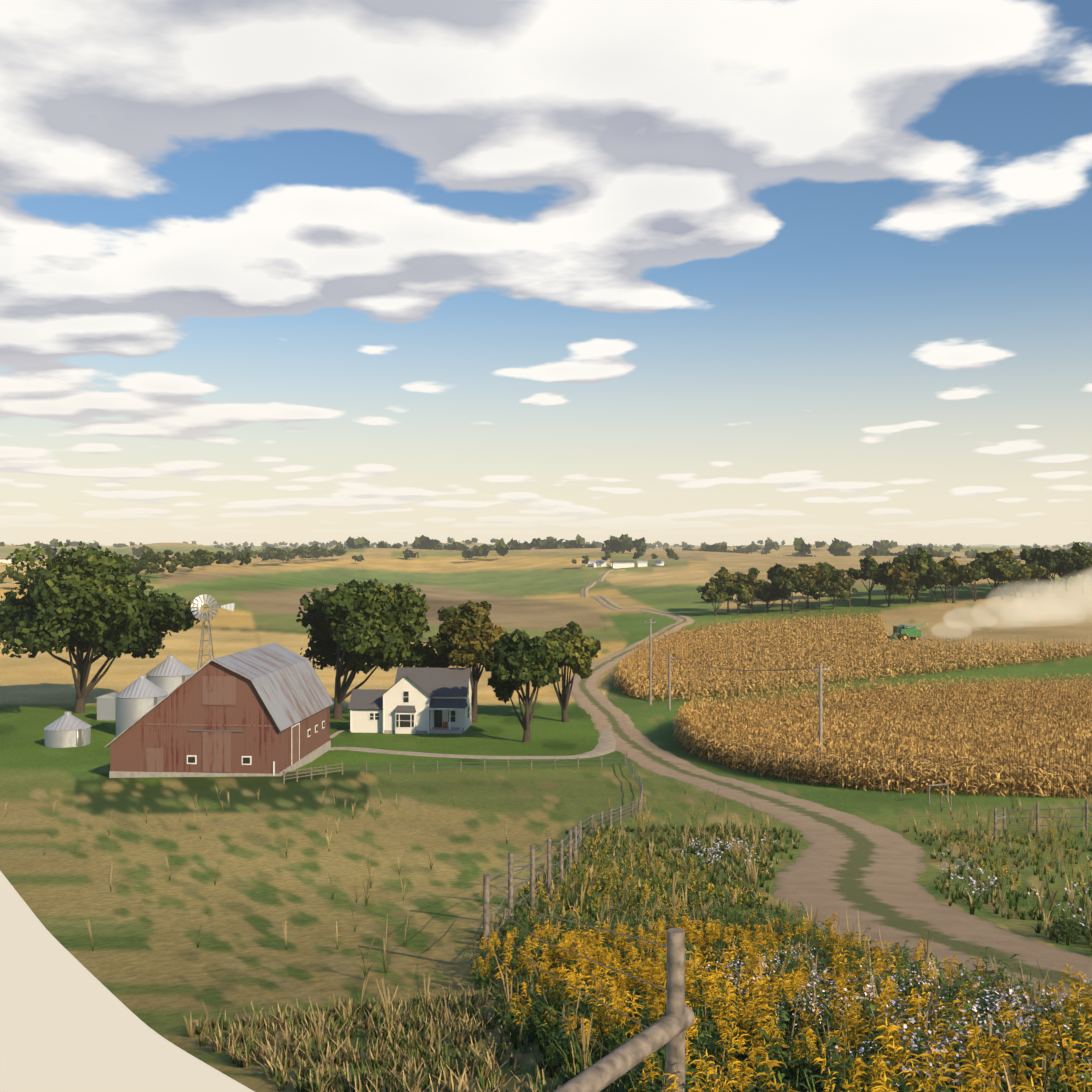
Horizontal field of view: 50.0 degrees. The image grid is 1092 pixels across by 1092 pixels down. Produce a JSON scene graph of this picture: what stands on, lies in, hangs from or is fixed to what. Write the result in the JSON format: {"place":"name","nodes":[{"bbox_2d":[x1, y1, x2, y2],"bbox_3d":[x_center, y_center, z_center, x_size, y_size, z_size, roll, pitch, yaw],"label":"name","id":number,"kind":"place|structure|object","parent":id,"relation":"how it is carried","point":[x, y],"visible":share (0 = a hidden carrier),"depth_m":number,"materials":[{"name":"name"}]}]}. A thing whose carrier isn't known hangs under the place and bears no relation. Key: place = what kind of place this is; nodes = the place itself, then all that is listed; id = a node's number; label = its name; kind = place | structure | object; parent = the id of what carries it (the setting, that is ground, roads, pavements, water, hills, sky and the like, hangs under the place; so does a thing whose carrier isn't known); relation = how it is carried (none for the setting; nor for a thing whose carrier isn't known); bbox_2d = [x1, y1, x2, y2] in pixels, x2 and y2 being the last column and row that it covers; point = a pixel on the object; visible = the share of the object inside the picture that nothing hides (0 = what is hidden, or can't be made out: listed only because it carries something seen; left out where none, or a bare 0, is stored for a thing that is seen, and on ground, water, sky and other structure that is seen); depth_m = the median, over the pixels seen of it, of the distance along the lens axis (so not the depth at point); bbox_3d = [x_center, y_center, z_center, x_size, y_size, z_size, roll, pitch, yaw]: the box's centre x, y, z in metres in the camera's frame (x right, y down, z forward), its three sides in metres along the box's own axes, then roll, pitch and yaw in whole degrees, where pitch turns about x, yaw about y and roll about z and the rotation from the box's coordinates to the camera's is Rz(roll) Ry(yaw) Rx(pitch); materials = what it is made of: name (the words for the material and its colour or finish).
{"place":"outdoors","nodes":[
{"label":"outdoors","id":0,"kind":"place"},
{"bbox_2d":[426,600,506,722],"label":"tree","id":1,"kind":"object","parent":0,"point":[469,633],"depth_m":141.37,"materials":[{"name":"green plant"}]},
{"bbox_2d":[330,721,615,758],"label":"driveway","id":2,"kind":"structure","parent":0,"point":[606,744],"depth_m":114.36,"materials":[{"name":"beige gravel"}]},
{"bbox_2d":[487,629,564,741],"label":"tree","id":3,"kind":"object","parent":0,"point":[521,658],"depth_m":122.75,"materials":[{"name":"green plant"}]},
{"bbox_2d":[0,0,1091,520],"bbox_3d":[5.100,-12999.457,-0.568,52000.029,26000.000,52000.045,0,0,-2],"label":"cloud","id":4,"kind":"structure","parent":0,"point":[660,132],"depth_m":23921.49,"materials":[{"name":"white"}]},
{"bbox_2d":[0,542,1091,1091],"bbox_3d":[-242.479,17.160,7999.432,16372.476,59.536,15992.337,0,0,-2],"label":"ground","id":5,"kind":"structure","parent":0,"point":[152,966],"depth_m":71.48,"materials":[{"name":"green plant"}]},
{"bbox_2d":[0,558,23,562],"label":"distant farm buildings","id":6,"kind":"structure","parent":5,"relation":"on","point":[3,560],"depth_m":1141.87,"materials":[{"name":"white paint"}]},
{"bbox_2d":[0,565,46,583],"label":"clump leaves","id":7,"kind":"object","parent":5,"relation":"on","point":[12,571],"visible":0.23,"depth_m":402.78,"materials":[{"name":"green plant"}]},
{"bbox_2d":[44,711,90,747],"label":"bin","id":8,"kind":"object","parent":5,"relation":"on","point":[66,729],"visible":0.96,"depth_m":125.83,"materials":[{"name":"silver metal"}]},
{"bbox_2d":[0,541,199,712],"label":"oak","id":9,"kind":"object","parent":5,"relation":"on","point":[86,596],"depth_m":150.08,"materials":[{"name":"green plant"}]},
{"bbox_2d":[96,692,116,719],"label":"shed","id":10,"kind":"structure","parent":5,"relation":"on","point":[106,706],"depth_m":147.11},
{"bbox_2d":[115,675,168,735],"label":"bin","id":11,"kind":"object","parent":5,"relation":"on","point":[139,697],"visible":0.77,"depth_m":133.04,"materials":[{"name":"silver metal"}]},
{"bbox_2d":[145,655,194,692],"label":"bin","id":12,"kind":"object","parent":5,"relation":"on","point":[170,673],"visible":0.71,"depth_m":146.57,"materials":[{"name":"silver metal"}]},
{"bbox_2d":[73,543,346,575],"bbox_3d":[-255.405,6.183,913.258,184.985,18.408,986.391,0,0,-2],"label":"woodland leaves","id":13,"kind":"object","parent":5,"relation":"on","point":[199,557],"visible":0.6,"depth_m":600.00,"materials":[{"name":"green plant"}]},
{"bbox_2d":[191,594,234,670],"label":"windmill","id":14,"kind":"object","parent":5,"relation":"on","point":[231,606],"visible":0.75,"depth_m":155.37,"materials":[{"name":"silver metal"}]},
{"bbox_2d":[105,643,333,777],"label":"barn","id":15,"kind":"structure","parent":5,"relation":"on","point":[263,710],"depth_m":100.36,"materials":[{"name":"wood"}]},
{"bbox_2d":[330,730,349,737],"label":"walkway","id":16,"kind":"structure","parent":5,"relation":"on","point":[334,734],"depth_m":134.49,"materials":[{"name":"beige concrete"}]},
{"bbox_2d":[296,578,437,718],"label":"oak","id":17,"kind":"object","parent":5,"relation":"on","point":[377,624],"depth_m":144.53,"materials":[{"name":"green plant"}]},
{"bbox_2d":[348,667,474,733],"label":"house","id":18,"kind":"structure","parent":5,"relation":"on","point":[413,700],"depth_m":135.35,"materials":[{"name":"white wood"}]},
{"bbox_2d":[283,756,625,783],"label":"fence","id":19,"kind":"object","parent":5,"relation":"on","point":[413,768],"depth_m":100.57,"materials":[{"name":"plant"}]},
{"bbox_2d":[0,534,1091,563],"bbox_3d":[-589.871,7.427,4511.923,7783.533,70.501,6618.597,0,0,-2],"label":"tree line","id":20,"kind":"object","parent":5,"relation":"on","point":[623,543],"visible":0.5,"depth_m":1569.91,"materials":[{"name":"green plant"}]},
{"bbox_2d":[5,781,1091,950],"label":"seed grass","id":21,"kind":"structure","parent":5,"relation":"on","point":[1039,901],"depth_m":48.79,"materials":[{"name":"beige plant"}]},
{"bbox_2d":[483,797,694,1091],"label":"fence","id":22,"kind":"object","parent":5,"relation":"on","point":[673,1024],"visible":0.94,"depth_m":10.08,"materials":[{"name":"grey wood"}]},
{"bbox_2d":[585,560,663,567],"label":"distant farm buildings","id":23,"kind":"structure","parent":5,"relation":"on","point":[621,563],"depth_m":1093.72,"materials":[{"name":"white paint"}]},
{"bbox_2d":[571,547,679,564],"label":"trees","id":24,"kind":"object","parent":5,"relation":"on","point":[669,551],"visible":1,"depth_m":1099.33,"materials":[{"name":"green plant"}]},
{"bbox_2d":[184,984,1068,1091],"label":"short grass","id":25,"kind":"structure","parent":5,"relation":"on","point":[479,1066],"depth_m":17.02,"materials":[{"name":"green plant"}]},
{"bbox_2d":[626,753,642,809],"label":"fence","id":26,"kind":"object","parent":5,"relation":"on","point":[641,789],"visible":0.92,"depth_m":80.54,"materials":[{"name":"grey wood"}]},
{"bbox_2d":[193,881,1091,1091],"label":"seed grass","id":27,"kind":"structure","parent":5,"relation":"on","point":[815,1000],"depth_m":18.03,"materials":[{"name":"beige plant"}]},
{"bbox_2d":[645,599,829,780],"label":"utility poles","id":28,"kind":"object","parent":5,"relation":"on","point":[820,667],"visible":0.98,"depth_m":155.57,"materials":[{"name":"grey wood"}]},
{"bbox_2d":[461,900,1091,1091],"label":"forbs","id":29,"kind":"object","parent":5,"relation":"on","point":[519,941],"visible":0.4,"depth_m":16.35,"materials":[{"name":"plant"}]},
{"bbox_2d":[471,911,1091,1091],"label":"goldenrod","id":30,"kind":"object","parent":5,"relation":"on","point":[991,1058],"visible":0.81,"depth_m":13.95,"materials":[{"name":"yellow plant"}]},
{"bbox_2d":[478,807,1091,1005],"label":"grass","id":31,"kind":"structure","parent":5,"relation":"on","point":[723,863],"depth_m":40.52,"materials":[{"name":"green plant"}]},
{"bbox_2d":[486,957,1091,1091],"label":"grass","id":32,"kind":"structure","parent":5,"relation":"on","point":[576,1062],"depth_m":13.91,"materials":[{"name":"green plant"}]},
{"bbox_2d":[714,550,869,576],"bbox_3d":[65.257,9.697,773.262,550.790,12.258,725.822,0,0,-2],"label":"trees","id":33,"kind":"object","parent":5,"relation":"on","point":[724,569],"visible":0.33,"depth_m":411.80,"materials":[{"name":"green plant"}]},
{"bbox_2d":[611,608,1091,701],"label":"corn","id":34,"kind":"object","parent":5,"relation":"on","point":[632,674],"visible":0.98,"depth_m":210.54,"materials":[{"name":"yellow plant"}]},
{"bbox_2d":[672,673,1091,798],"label":"corn","id":35,"kind":"object","parent":5,"relation":"on","point":[872,736],"visible":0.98,"depth_m":110.12,"materials":[{"name":"yellow plant"}]},
{"bbox_2d":[677,837,1091,942],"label":"aster","id":36,"kind":"object","parent":5,"relation":"on","point":[960,877],"visible":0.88,"depth_m":42.01,"materials":[{"name":"white plant"}]},
{"bbox_2d":[691,939,1091,1091],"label":"aster","id":37,"kind":"object","parent":5,"relation":"on","point":[913,1046],"visible":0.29,"depth_m":14.00,"materials":[{"name":"white plant"}]},
{"bbox_2d":[696,541,1091,615],"bbox_3d":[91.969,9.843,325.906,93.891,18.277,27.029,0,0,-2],"label":"tree row","id":38,"kind":"object","parent":5,"relation":"on","point":[804,577],"depth_m":320.35,"materials":[{"name":"green plant"}]},
{"bbox_2d":[733,548,1058,587],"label":"tree leaves","id":39,"kind":"object","parent":5,"relation":"on","point":[778,570],"visible":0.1,"depth_m":348.49,"materials":[{"name":"green plant"}]},
{"bbox_2d":[885,623,927,640],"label":"combine","id":40,"kind":"object","parent":5,"relation":"on","point":[909,629],"visible":0.71,"depth_m":247.34,"materials":[{"name":"green metal"}]},
{"bbox_2d":[804,547,1080,611],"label":"tree row","id":41,"kind":"object","parent":5,"relation":"on","point":[917,562],"depth_m":324.70,"materials":[{"name":"green plant"}]},
{"bbox_2d":[882,782,1091,838],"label":"fence","id":42,"kind":"object","parent":5,"relation":"on","point":[1037,809],"visible":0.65,"depth_m":59.87,"materials":[{"name":"grey wood"}]},
{"bbox_2d":[0,0,1091,1091],"label":"sky","id":43,"kind":"structure","parent":0,"point":[804,340],"materials":[{"name":"blue"}]},
{"bbox_2d":[543,621,601,721],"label":"tree","id":44,"kind":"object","parent":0,"point":[579,650],"depth_m":141.37,"materials":[{"name":"green plant"}]},
{"bbox_2d":[569,569,1091,1004],"bbox_3d":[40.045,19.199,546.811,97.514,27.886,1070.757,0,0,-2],"label":"road","id":45,"kind":"structure","parent":0,"point":[848,863],"depth_m":41.93,"materials":[{"name":"beige gravel"}]},
{"bbox_2d":[932,567,1091,637],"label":"dust cloud","id":46,"kind":"structure","parent":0,"point":[1030,611],"depth_m":271.45,"materials":[{"name":"beige"}]}
]}

